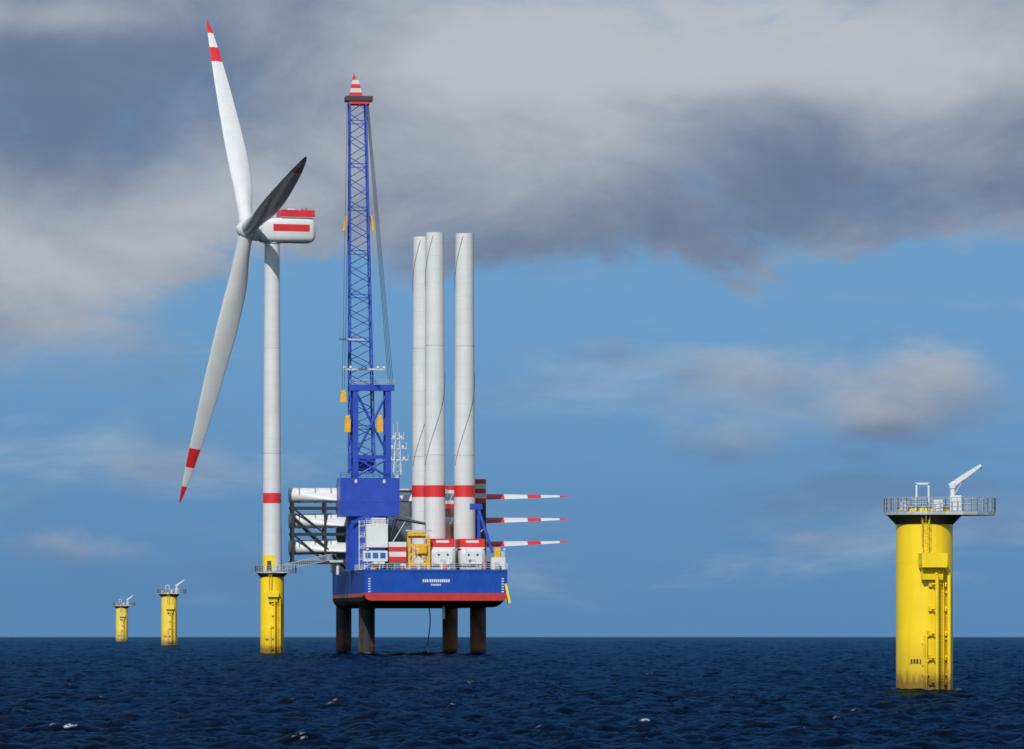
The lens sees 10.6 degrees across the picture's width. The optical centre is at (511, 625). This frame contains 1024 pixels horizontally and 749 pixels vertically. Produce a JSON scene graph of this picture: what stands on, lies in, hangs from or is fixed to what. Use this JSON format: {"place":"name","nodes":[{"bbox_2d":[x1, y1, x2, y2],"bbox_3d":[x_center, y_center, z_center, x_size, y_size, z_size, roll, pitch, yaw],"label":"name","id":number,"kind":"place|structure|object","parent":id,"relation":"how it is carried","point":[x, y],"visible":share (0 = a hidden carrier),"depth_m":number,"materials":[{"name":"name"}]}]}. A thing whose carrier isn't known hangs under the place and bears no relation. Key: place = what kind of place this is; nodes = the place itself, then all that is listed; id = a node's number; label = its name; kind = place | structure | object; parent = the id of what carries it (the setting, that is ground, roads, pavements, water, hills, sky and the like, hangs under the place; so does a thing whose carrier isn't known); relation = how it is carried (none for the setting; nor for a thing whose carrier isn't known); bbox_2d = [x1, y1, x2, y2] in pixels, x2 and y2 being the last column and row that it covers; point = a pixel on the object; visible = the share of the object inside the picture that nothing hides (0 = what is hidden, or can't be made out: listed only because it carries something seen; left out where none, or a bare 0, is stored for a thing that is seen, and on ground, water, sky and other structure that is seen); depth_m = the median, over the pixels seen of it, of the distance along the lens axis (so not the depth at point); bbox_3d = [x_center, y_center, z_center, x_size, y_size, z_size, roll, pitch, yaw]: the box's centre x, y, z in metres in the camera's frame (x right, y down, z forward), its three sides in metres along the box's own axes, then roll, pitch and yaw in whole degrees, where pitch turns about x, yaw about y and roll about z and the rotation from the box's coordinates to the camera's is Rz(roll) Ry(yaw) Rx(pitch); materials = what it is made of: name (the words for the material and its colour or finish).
{"place":"outdoors","nodes":[
{"label":"outdoors","id":0,"kind":"place"},
{"bbox_2d":[0,637,1023,748],"bbox_3d":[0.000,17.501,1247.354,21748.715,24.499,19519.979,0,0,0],"label":"sea","id":1,"kind":"structure","parent":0,"point":[504,693],"depth_m":450.41,"materials":[{"name":"liquid"}]},
{"bbox_2d":[113,595,134,641],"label":"turbine foundation","id":2,"kind":"object","parent":1,"relation":"on","point":[121,607],"visible":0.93,"depth_m":2303.74,"materials":[{"name":"metal"}]},
{"bbox_2d":[158,580,185,644],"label":"turbine foundation","id":3,"kind":"object","parent":1,"relation":"on","point":[168,618],"visible":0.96,"depth_m":1761.66,"materials":[{"name":"metal"}]},
{"bbox_2d":[255,566,296,652],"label":"turbine foundation","id":4,"kind":"object","parent":1,"relation":"on","point":[271,612],"visible":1,"depth_m":1197.66,"materials":[{"name":"yellow metal"}]},
{"bbox_2d":[179,20,315,571],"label":"turbine","id":5,"kind":"object","parent":4,"relation":"on","point":[267,227],"visible":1,"depth_m":1199.19,"materials":[{"name":"metal"}]},
{"bbox_2d":[282,554,342,574],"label":"gangway","id":6,"kind":"object","parent":5,"relation":"attached to","point":[337,565],"visible":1,"depth_m":1201.41,"materials":[{"name":"grey metal"}]},
{"bbox_2d":[288,73,570,652],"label":"jack up vessel","id":7,"kind":"object","parent":1,"relation":"on","point":[422,543],"visible":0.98,"depth_m":1193.41,"materials":[{"name":"paint"}]},
{"bbox_2d":[884,464,995,689],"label":"turbine foundation","id":8,"kind":"object","parent":1,"relation":"on","point":[924,597],"visible":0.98,"depth_m":497.58,"materials":[{"name":"metal"}]},
{"bbox_2d":[0,0,1023,636],"label":"sky","id":9,"kind":"structure","parent":0,"point":[749,274],"materials":[{"name":"blue"}]}
]}

